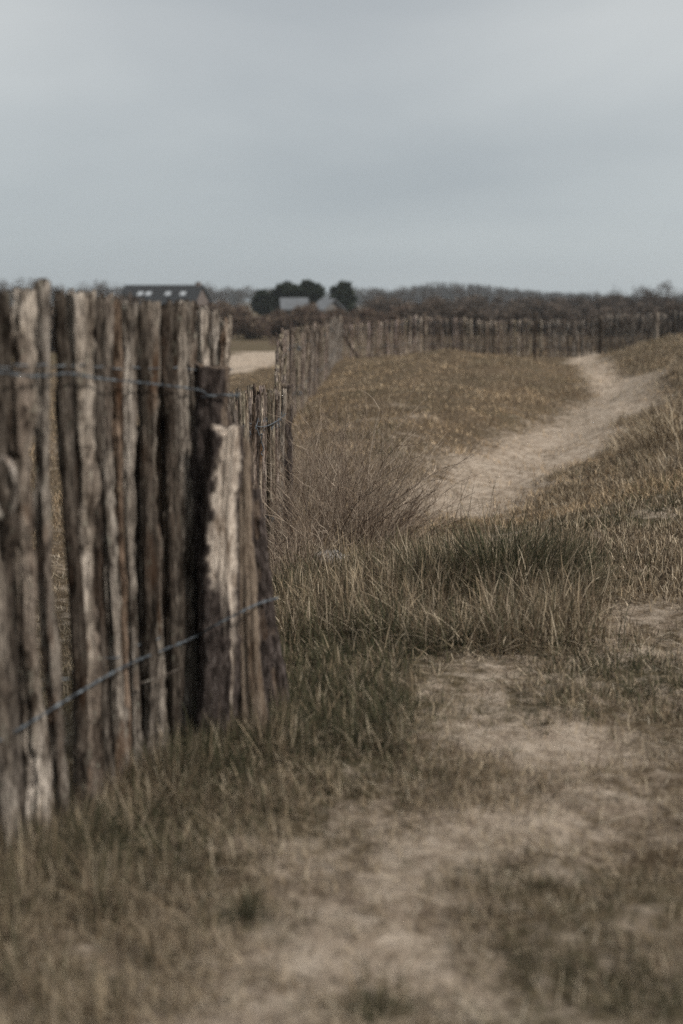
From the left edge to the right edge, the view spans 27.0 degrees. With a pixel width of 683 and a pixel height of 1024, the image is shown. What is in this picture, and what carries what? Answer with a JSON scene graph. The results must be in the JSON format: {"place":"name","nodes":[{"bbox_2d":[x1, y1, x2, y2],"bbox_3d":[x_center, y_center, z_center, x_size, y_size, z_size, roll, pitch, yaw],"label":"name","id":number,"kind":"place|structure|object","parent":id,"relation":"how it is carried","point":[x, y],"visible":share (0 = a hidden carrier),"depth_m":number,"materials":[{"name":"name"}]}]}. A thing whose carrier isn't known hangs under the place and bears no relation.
{"place":"outdoors","nodes":[
{"label":"outdoors","id":0,"kind":"place"},
{"bbox_2d":[218,285,234,302],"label":"bare tree","id":1,"kind":"object","parent":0,"point":[225,293],"visible":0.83,"depth_m":278.92,"materials":[{"name":"grey plant"}]},
{"bbox_2d":[0,302,682,1023],"bbox_3d":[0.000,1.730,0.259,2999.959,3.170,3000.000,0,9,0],"label":"ground","id":2,"kind":"structure","parent":0,"point":[252,356],"depth_m":3.51,"materials":[{"name":"beige sand"}]},
{"bbox_2d":[0,278,10,289],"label":"bare tree","id":3,"kind":"object","parent":2,"relation":"on","point":[3,284],"visible":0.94,"depth_m":256.50,"materials":[{"name":"grey plant"}]},
{"bbox_2d":[0,279,18,302],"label":"bare tree","id":4,"kind":"object","parent":2,"relation":"on","point":[6,289],"visible":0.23,"depth_m":266.38,"materials":[{"name":"grey plant"}]},
{"bbox_2d":[6,277,31,295],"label":"bare tree","id":5,"kind":"object","parent":2,"relation":"on","point":[19,285],"visible":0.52,"depth_m":250.14,"materials":[{"name":"grey plant"}]},
{"bbox_2d":[22,277,63,305],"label":"bare tree","id":6,"kind":"object","parent":2,"relation":"on","point":[58,287],"visible":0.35,"depth_m":264.54,"materials":[{"name":"grey plant"}]},
{"bbox_2d":[50,303,55,352],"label":"dark bush","id":7,"kind":"object","parent":2,"relation":"on","point":[52,345],"visible":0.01,"depth_m":58.48,"materials":[{"name":"brown plant"}]},
{"bbox_2d":[74,281,102,295],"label":"bare tree","id":8,"kind":"object","parent":2,"relation":"on","point":[84,288],"visible":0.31,"depth_m":276.95,"materials":[{"name":"grey plant"}]},
{"bbox_2d":[85,284,104,297],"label":"bare tree","id":9,"kind":"object","parent":2,"relation":"on","point":[93,290],"visible":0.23,"depth_m":259.50,"materials":[{"name":"grey plant"}]},
{"bbox_2d":[91,280,123,296],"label":"bare tree","id":10,"kind":"object","parent":2,"relation":"on","point":[100,288],"visible":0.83,"depth_m":234.65,"materials":[{"name":"grey plant"}]},
{"bbox_2d":[96,291,140,305],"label":"dark bush","id":11,"kind":"object","parent":2,"relation":"on","point":[131,299],"visible":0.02,"depth_m":60.79,"materials":[{"name":"grey plant"}]},
{"bbox_2d":[0,278,291,860],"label":"paling fence","id":12,"kind":"object","parent":2,"relation":"on","point":[170,591],"visible":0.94,"depth_m":3.59,"materials":[{"name":"brown wood"}]},
{"bbox_2d":[118,282,211,308],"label":"dark roofed house","id":13,"kind":"structure","parent":2,"relation":"on","point":[197,292],"depth_m":196.12,"materials":[{"name":"stone"}]},
{"bbox_2d":[196,302,216,311],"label":"thicket bush","id":14,"kind":"object","parent":2,"relation":"on","point":[210,305],"visible":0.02,"depth_m":89.67,"materials":[{"name":"brown plant"}]},
{"bbox_2d":[202,282,223,300],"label":"bare tree","id":15,"kind":"object","parent":2,"relation":"on","point":[217,293],"visible":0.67,"depth_m":258.52,"materials":[{"name":"grey plant"}]},
{"bbox_2d":[215,297,232,310],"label":"thicket bush","id":16,"kind":"object","parent":2,"relation":"on","point":[224,304],"visible":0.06,"depth_m":102.87,"materials":[{"name":"brown plant"}]},
{"bbox_2d":[220,304,264,338],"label":"thicket bush","id":17,"kind":"object","parent":2,"relation":"on","point":[240,324],"visible":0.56,"depth_m":86.44,"materials":[{"name":"brown plant"}]},
{"bbox_2d":[234,288,251,304],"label":"bare tree","id":18,"kind":"object","parent":2,"relation":"on","point":[242,297],"visible":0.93,"depth_m":296.68,"materials":[{"name":"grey plant"}]},
{"bbox_2d":[232,303,270,318],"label":"thicket bush","id":19,"kind":"object","parent":2,"relation":"on","point":[244,306],"visible":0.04,"depth_m":105.27,"materials":[{"name":"brown plant"}]},
{"bbox_2d":[235,307,270,338],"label":"thicket bush","id":20,"kind":"object","parent":2,"relation":"on","point":[245,335],"visible":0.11,"depth_m":89.79,"materials":[{"name":"brown plant"}]},
{"bbox_2d":[240,284,271,310],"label":"bare tree","id":21,"kind":"object","parent":2,"relation":"on","point":[251,295],"visible":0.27,"depth_m":292.49,"materials":[{"name":"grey plant"}]},
{"bbox_2d":[229,381,293,563],"bbox_3d":[-0.416,0.019,6.825,0.214,1.440,5.159,0,9,0],"label":"paling fence","id":22,"kind":"object","parent":2,"relation":"on","point":[249,408],"visible":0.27,"depth_m":8.18,"materials":[{"name":"brown wood"}]},
{"bbox_2d":[250,288,273,315],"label":"evergreen tree","id":23,"kind":"object","parent":2,"relation":"on","point":[260,303],"visible":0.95,"depth_m":152.75,"materials":[{"name":"green plant"}]},
{"bbox_2d":[247,314,293,337],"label":"thicket bush","id":24,"kind":"object","parent":2,"relation":"on","point":[273,325],"visible":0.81,"depth_m":84.91,"materials":[{"name":"brown plant"}]},
{"bbox_2d":[270,308,288,316],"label":"thicket bush","id":25,"kind":"object","parent":2,"relation":"on","point":[276,313],"visible":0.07,"depth_m":106.09,"materials":[{"name":"brown plant"}]},
{"bbox_2d":[269,280,301,313],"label":"evergreen tree","id":26,"kind":"object","parent":2,"relation":"on","point":[287,289],"visible":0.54,"depth_m":147.16,"materials":[{"name":"green plant"}]},
{"bbox_2d":[274,325,301,419],"bbox_3d":[-0.550,-1.017,13.745,0.229,1.469,8.539,0,9,-1],"label":"paling fence","id":27,"kind":"object","parent":2,"relation":"on","point":[284,360],"visible":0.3,"depth_m":15.31,"materials":[{"name":"brown wood"}]},
{"bbox_2d":[279,298,308,314],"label":"pale roofed building","id":28,"kind":"structure","parent":2,"relation":"on","point":[286,304],"depth_m":139.00,"materials":[{"name":"metal"}]},
{"bbox_2d":[268,306,324,334],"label":"thicket bush","id":29,"kind":"object","parent":2,"relation":"on","point":[314,312],"visible":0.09,"depth_m":86.75,"materials":[{"name":"brown plant"}]},
{"bbox_2d":[287,304,328,335],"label":"thicket bush","id":30,"kind":"object","parent":2,"relation":"on","point":[299,317],"visible":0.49,"depth_m":83.75,"materials":[{"name":"brown plant"}]},
{"bbox_2d":[298,279,326,303],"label":"evergreen tree","id":31,"kind":"object","parent":2,"relation":"on","point":[311,291],"visible":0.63,"depth_m":147.35,"materials":[{"name":"green plant"}]},
{"bbox_2d":[267,505,359,583],"bbox_3d":[-0.221,0.187,7.125,0.650,0.422,0.862,0,9,0],"label":"twiggy shrub","id":32,"kind":"object","parent":2,"relation":"on","point":[291,551],"visible":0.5,"depth_m":7.09,"materials":[{"name":"brown plant"}]},
{"bbox_2d":[306,301,341,315],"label":"thicket bush","id":33,"kind":"object","parent":2,"relation":"on","point":[313,304],"visible":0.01,"depth_m":102.31,"materials":[{"name":"brown plant"}]},
{"bbox_2d":[294,316,358,413],"bbox_3d":[-0.045,-3.218,28.567,0.684,1.416,21.251,0,9,2],"label":"paling fence","id":34,"kind":"object","parent":2,"relation":"on","point":[324,344],"visible":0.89,"depth_m":23.28,"materials":[{"name":"brown wood"}]},
{"bbox_2d":[314,299,345,312],"bbox_3d":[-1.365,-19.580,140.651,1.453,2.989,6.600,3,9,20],"label":"pale roofed building","id":35,"kind":"structure","parent":2,"relation":"on","point":[325,305],"depth_m":139.76,"materials":[{"name":"metal"}]},
{"bbox_2d":[312,550,348,564],"bbox_3d":[-0.051,0.243,7.321,0.219,0.087,0.137,1,15,-35],"label":"stone","id":36,"kind":"object","parent":2,"relation":"on","point":[330,555],"visible":0.13,"depth_m":7.27,"materials":[{"name":"grey stone"}]},
{"bbox_2d":[324,306,351,321],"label":"thicket bush","id":37,"kind":"object","parent":2,"relation":"on","point":[337,314],"visible":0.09,"depth_m":86.38,"materials":[{"name":"brown plant"}]},
{"bbox_2d":[0,465,682,1023],"bbox_3d":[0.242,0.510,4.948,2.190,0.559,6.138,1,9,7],"label":"matted grass","id":38,"kind":"structure","parent":2,"relation":"on","point":[366,621],"depth_m":3.59,"materials":[{"name":"brown plant"}]},
{"bbox_2d":[0,281,682,306],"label":"distant wood","id":39,"kind":"object","parent":2,"relation":"on","point":[420,298],"visible":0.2,"depth_m":563.48,"materials":[{"name":"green plant"}]},
{"bbox_2d":[327,280,359,315],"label":"evergreen tree","id":40,"kind":"object","parent":2,"relation":"on","point":[342,293],"visible":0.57,"depth_m":147.72,"materials":[{"name":"green plant"}]},
{"bbox_2d":[291,394,396,509],"bbox_3d":[-0.296,-0.506,11.470,1.659,0.956,2.411,0,9,0],"label":"twiggy shrub","id":41,"kind":"object","parent":2,"relation":"on","point":[301,461],"visible":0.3,"depth_m":11.47,"materials":[{"name":"brown plant"}]},
{"bbox_2d":[313,314,379,337],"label":"thicket bush","id":42,"kind":"object","parent":2,"relation":"on","point":[327,319],"visible":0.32,"depth_m":82.97,"materials":[{"name":"brown plant"}]},
{"bbox_2d":[12,332,682,556],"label":"mound grass","id":43,"kind":"structure","parent":2,"relation":"on","point":[664,485],"depth_m":16.14,"materials":[{"name":"brown plant"}]},
{"bbox_2d":[353,306,389,336],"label":"thicket bush","id":44,"kind":"object","parent":2,"relation":"on","point":[382,317],"visible":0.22,"depth_m":85.70,"materials":[{"name":"brown plant"}]},
{"bbox_2d":[254,358,505,566],"bbox_3d":[-0.046,-0.259,8.236,2.220,1.393,2.153,-6,11,-36],"label":"twiggy shrub","id":45,"kind":"object","parent":2,"relation":"on","point":[362,499],"visible":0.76,"depth_m":8.07,"materials":[{"name":"brown plant"}]},
{"bbox_2d":[368,286,395,297],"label":"bare tree","id":46,"kind":"object","parent":2,"relation":"on","point":[383,294],"visible":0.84,"depth_m":294.07,"materials":[{"name":"grey plant"}]},
{"bbox_2d":[274,427,490,546],"bbox_3d":[0.289,-0.110,8.639,1.481,0.853,1.383,-7,11,-38],"label":"twiggy shrub","id":47,"kind":"object","parent":2,"relation":"on","point":[411,512],"visible":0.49,"depth_m":8.53,"materials":[{"name":"brown plant"}]},
{"bbox_2d":[360,298,404,314],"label":"hedge bush","id":48,"kind":"object","parent":2,"relation":"on","point":[379,306],"visible":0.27,"depth_m":131.19,"materials":[{"name":"brown plant"}]},
{"bbox_2d":[378,304,403,335],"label":"thicket bush","id":49,"kind":"object","parent":2,"relation":"on","point":[395,308],"visible":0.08,"depth_m":97.23,"materials":[{"name":"brown plant"}]},
{"bbox_2d":[370,295,420,306],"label":"hedge bush","id":50,"kind":"object","parent":2,"relation":"on","point":[383,299],"visible":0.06,"depth_m":137.52,"materials":[{"name":"brown plant"}]},
{"bbox_2d":[394,287,405,299],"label":"bare tree","id":51,"kind":"object","parent":2,"relation":"on","point":[401,290],"visible":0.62,"depth_m":343.07,"materials":[{"name":"grey plant"}]},
{"bbox_2d":[391,286,413,299],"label":"bare tree","id":52,"kind":"object","parent":2,"relation":"on","point":[401,294],"visible":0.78,"depth_m":295.71,"materials":[{"name":"grey plant"}]},
{"bbox_2d":[387,303,423,334],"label":"thicket bush","id":53,"kind":"object","parent":2,"relation":"on","point":[394,316],"visible":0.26,"depth_m":90.31,"materials":[{"name":"brown plant"}]},
{"bbox_2d":[409,286,419,300],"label":"bare tree","id":54,"kind":"object","parent":2,"relation":"on","point":[414,290],"visible":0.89,"depth_m":361.75,"materials":[{"name":"grey plant"}]},
{"bbox_2d":[323,511,512,610],"bbox_3d":[0.367,0.197,5.995,0.988,0.449,0.842,0,9,0],"label":"grass tussock","id":55,"kind":"object","parent":2,"relation":"on","point":[397,564],"depth_m":5.96,"materials":[{"name":"plant"}]},
{"bbox_2d":[400,303,436,337],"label":"hedge bush","id":56,"kind":"object","parent":2,"relation":"on","point":[405,316],"visible":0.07,"depth_m":88.34,"materials":[{"name":"brown plant"}]},
{"bbox_2d":[420,283,426,299],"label":"bare tree","id":57,"kind":"object","parent":2,"relation":"on","point":[424,292],"visible":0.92,"depth_m":338.37,"materials":[{"name":"grey plant"}]},
{"bbox_2d":[425,282,436,296],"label":"bare tree","id":58,"kind":"object","parent":2,"relation":"on","point":[431,291],"visible":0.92,"depth_m":337.35,"materials":[{"name":"grey plant"}]},
{"bbox_2d":[408,297,474,336],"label":"hedge bush","id":59,"kind":"object","parent":2,"relation":"on","point":[432,309],"visible":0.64,"depth_m":85.02,"materials":[{"name":"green plant"}]},
{"bbox_2d":[422,299,462,313],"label":"hedge bush","id":60,"kind":"object","parent":2,"relation":"on","point":[450,306],"visible":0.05,"depth_m":131.40,"materials":[{"name":"brown plant"}]},
{"bbox_2d":[447,282,457,301],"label":"bare tree","id":61,"kind":"object","parent":2,"relation":"on","point":[453,291],"visible":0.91,"depth_m":339.11,"materials":[{"name":"grey plant"}]},
{"bbox_2d":[452,286,463,299],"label":"bare tree","id":62,"kind":"object","parent":2,"relation":"on","point":[462,294],"visible":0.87,"depth_m":332.23,"materials":[{"name":"grey plant"}]},
{"bbox_2d":[455,284,467,297],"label":"bare tree","id":63,"kind":"object","parent":2,"relation":"on","point":[459,290],"visible":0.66,"depth_m":376.69,"materials":[{"name":"plant"}]},
{"bbox_2d":[442,297,489,321],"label":"hedge bush","id":64,"kind":"object","parent":2,"relation":"on","point":[477,303],"visible":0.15,"depth_m":138.05,"materials":[{"name":"brown plant"}]},
{"bbox_2d":[443,304,494,336],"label":"hedge bush","id":65,"kind":"object","parent":2,"relation":"on","point":[484,309],"visible":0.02,"depth_m":87.39,"materials":[{"name":"brown plant"}]},
{"bbox_2d":[268,331,680,354],"bbox_3d":[10.708,-7.967,64.561,30.478,1.800,46.300,0,9,0],"label":"heath","id":66,"kind":"object","parent":2,"relation":"on","point":[272,339],"visible":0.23,"depth_m":48.90,"materials":[{"name":"brown plant"}]},
{"bbox_2d":[474,283,482,295],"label":"bare tree","id":67,"kind":"object","parent":2,"relation":"on","point":[478,290],"visible":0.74,"depth_m":355.14,"materials":[{"name":"plant"}]},
{"bbox_2d":[454,294,503,311],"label":"hedge bush","id":68,"kind":"object","parent":2,"relation":"on","point":[498,302],"visible":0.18,"depth_m":144.51,"materials":[{"name":"brown plant"}]},
{"bbox_2d":[292,334,682,605],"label":"bank grass","id":69,"kind":"structure","parent":2,"relation":"on","point":[642,465],"depth_m":10.28,"materials":[{"name":"brown plant"}]},
{"bbox_2d":[460,306,515,337],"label":"hedge bush","id":70,"kind":"object","parent":2,"relation":"on","point":[480,316],"visible":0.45,"depth_m":84.55,"materials":[{"name":"brown plant"}]},
{"bbox_2d":[497,287,509,297],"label":"bare tree","id":71,"kind":"object","parent":2,"relation":"on","point":[504,295],"visible":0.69,"depth_m":377.18,"materials":[{"name":"brown plant"}]},
{"bbox_2d":[493,307,527,336],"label":"hedge bush","id":72,"kind":"object","parent":2,"relation":"on","point":[497,317],"visible":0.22,"depth_m":88.27,"materials":[{"name":"brown plant"}]},
{"bbox_2d":[389,458,632,606],"bbox_3d":[0.711,0.037,6.078,1.144,0.681,1.128,0,9,0],"label":"grass tussock","id":73,"kind":"object","parent":2,"relation":"on","point":[536,549],"depth_m":6.01,"materials":[{"name":"plant"}]},
{"bbox_2d":[345,310,681,358],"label":"paling fence","id":74,"kind":"object","parent":2,"relation":"on","point":[656,328],"visible":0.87,"depth_m":40.04,"materials":[{"name":"brown wood"}]},
{"bbox_2d":[512,287,522,298],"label":"bare tree","id":75,"kind":"object","parent":2,"relation":"on","point":[518,295],"visible":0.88,"depth_m":351.47,"materials":[{"name":"brown plant"}]},
{"bbox_2d":[501,296,544,313],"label":"hedge bush","id":76,"kind":"object","parent":2,"relation":"on","point":[523,301],"visible":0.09,"depth_m":137.57,"materials":[{"name":"brown plant"}]},
{"bbox_2d":[516,309,556,335],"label":"hedge bush","id":77,"kind":"object","parent":2,"relation":"on","point":[523,315],"visible":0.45,"depth_m":86.66,"materials":[{"name":"brown plant"}]},
{"bbox_2d":[517,297,576,308],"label":"hedge bush","id":78,"kind":"object","parent":2,"relation":"on","point":[557,300],"visible":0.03,"depth_m":144.89,"materials":[{"name":"brown plant"}]},
{"bbox_2d":[488,555,622,607],"bbox_3d":[0.852,0.294,5.853,0.648,0.224,0.613,0,9,0],"label":"grass tussock","id":79,"kind":"object","parent":2,"relation":"on","point":[575,578],"depth_m":5.82,"materials":[{"name":"plant"}]},
{"bbox_2d":[527,298,594,318],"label":"hedge bush","id":80,"kind":"object","parent":2,"relation":"on","point":[541,308],"visible":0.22,"depth_m":132.53,"materials":[{"name":"brown plant"}]},
{"bbox_2d":[548,305,579,336],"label":"hedge bush","id":81,"kind":"object","parent":2,"relation":"on","point":[556,316],"visible":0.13,"depth_m":87.99,"materials":[{"name":"brown plant"}]},
{"bbox_2d":[557,308,609,338],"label":"hedge bush","id":82,"kind":"object","parent":2,"relation":"on","point":[566,315],"visible":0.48,"depth_m":85.20,"materials":[{"name":"brown plant"}]},
{"bbox_2d":[554,297,614,316],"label":"hedge bush","id":83,"kind":"object","parent":2,"relation":"on","point":[597,301],"visible":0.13,"depth_m":139.62,"materials":[{"name":"brown plant"}]},
{"bbox_2d":[569,290,603,313],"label":"bare tree","id":84,"kind":"object","parent":2,"relation":"on","point":[582,302],"visible":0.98,"depth_m":129.82,"materials":[{"name":"brown plant"}]},
{"bbox_2d":[581,304,621,336],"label":"hedge bush","id":85,"kind":"object","parent":2,"relation":"on","point":[586,314],"visible":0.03,"depth_m":87.95,"materials":[{"name":"brown plant"}]},
{"bbox_2d":[572,294,635,306],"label":"hedge bush","id":86,"kind":"object","parent":2,"relation":"on","point":[621,298],"visible":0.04,"depth_m":145.17,"materials":[{"name":"brown plant"}]},
{"bbox_2d":[603,291,624,309],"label":"bare tree","id":87,"kind":"object","parent":2,"relation":"on","point":[615,301],"visible":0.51,"depth_m":134.15,"materials":[{"name":"brown plant"}]},
{"bbox_2d":[604,284,628,306],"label":"bare tree","id":88,"kind":"object","parent":2,"relation":"on","point":[611,293],"visible":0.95,"depth_m":127.92,"materials":[{"name":"brown plant"}]},
{"bbox_2d":[588,301,646,316],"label":"hedge bush","id":89,"kind":"object","parent":2,"relation":"on","point":[642,306],"visible":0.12,"depth_m":133.97,"materials":[{"name":"brown plant"}]},
{"bbox_2d":[604,306,650,337],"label":"hedge bush","id":90,"kind":"object","parent":2,"relation":"on","point":[630,312],"visible":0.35,"depth_m":84.12,"materials":[{"name":"brown plant"}]},
{"bbox_2d":[623,284,640,312],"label":"bare tree","id":91,"kind":"object","parent":2,"relation":"on","point":[631,299],"visible":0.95,"depth_m":126.86,"materials":[{"name":"brown plant"}]},
{"bbox_2d":[600,415,675,456],"bbox_3d":[2.755,-0.730,13.240,0.896,0.531,0.972,7,11,40],"label":"tall grass clump","id":92,"kind":"object","parent":2,"relation":"on","point":[616,445],"visible":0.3,"depth_m":13.23,"materials":[{"name":"brown plant"}]},
{"bbox_2d":[605,397,681,454],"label":"tall grass clump","id":93,"kind":"object","parent":2,"relation":"on","point":[637,441],"visible":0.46,"depth_m":12.46,"materials":[{"name":"brown plant"}]},
{"bbox_2d":[617,297,678,308],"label":"hedge bush","id":94,"kind":"object","parent":2,"relation":"on","point":[645,303],"visible":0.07,"depth_m":139.62,"materials":[{"name":"brown plant"}]},
{"bbox_2d":[618,300,682,337],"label":"hedge bush","id":95,"kind":"object","parent":2,"relation":"on","point":[670,307],"visible":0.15,"depth_m":86.53,"materials":[{"name":"brown plant"}]},
{"bbox_2d":[618,383,682,453],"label":"tall grass clump","id":96,"kind":"object","parent":2,"relation":"on","point":[677,433],"visible":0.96,"depth_m":11.63,"materials":[{"name":"brown plant"}]},
{"bbox_2d":[644,291,666,309],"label":"bare tree","id":97,"kind":"object","parent":2,"relation":"on","point":[657,299],"visible":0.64,"depth_m":129.10,"materials":[{"name":"brown plant"}]},
{"bbox_2d":[637,280,679,306],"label":"bare tree","id":98,"kind":"object","parent":2,"relation":"on","point":[645,292],"visible":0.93,"depth_m":124.79,"materials":[{"name":"brown plant"}]},
{"bbox_2d":[638,296,681,307],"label":"hedge bush","id":99,"kind":"object","parent":2,"relation":"on","point":[640,300],"visible":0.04,"depth_m":144.26,"materials":[{"name":"brown plant"}]},
{"bbox_2d":[643,303,682,333],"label":"hedge bush","id":100,"kind":"object","parent":2,"relation":"on","point":[651,309],"visible":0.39,"depth_m":85.20,"materials":[{"name":"brown plant"}]},
{"bbox_2d":[656,283,677,304],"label":"bare tree","id":101,"kind":"object","parent":2,"relation":"on","point":[663,295],"visible":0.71,"depth_m":123.49,"materials":[{"name":"brown plant"}]},
{"bbox_2d":[669,287,682,304],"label":"bare tree","id":102,"kind":"object","parent":2,"relation":"on","point":[677,299],"visible":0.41,"depth_m":128.56,"materials":[{"name":"brown plant"}]},
{"bbox_2d":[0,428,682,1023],"bbox_3d":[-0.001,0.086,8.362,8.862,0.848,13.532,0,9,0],"label":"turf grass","id":103,"kind":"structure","parent":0,"point":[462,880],"depth_m":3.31,"materials":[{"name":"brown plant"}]},
{"bbox_2d":[0,0,682,301],"label":"sky","id":104,"kind":"structure","parent":0,"point":[389,145],"materials":[{"name":"grey"}]}
]}

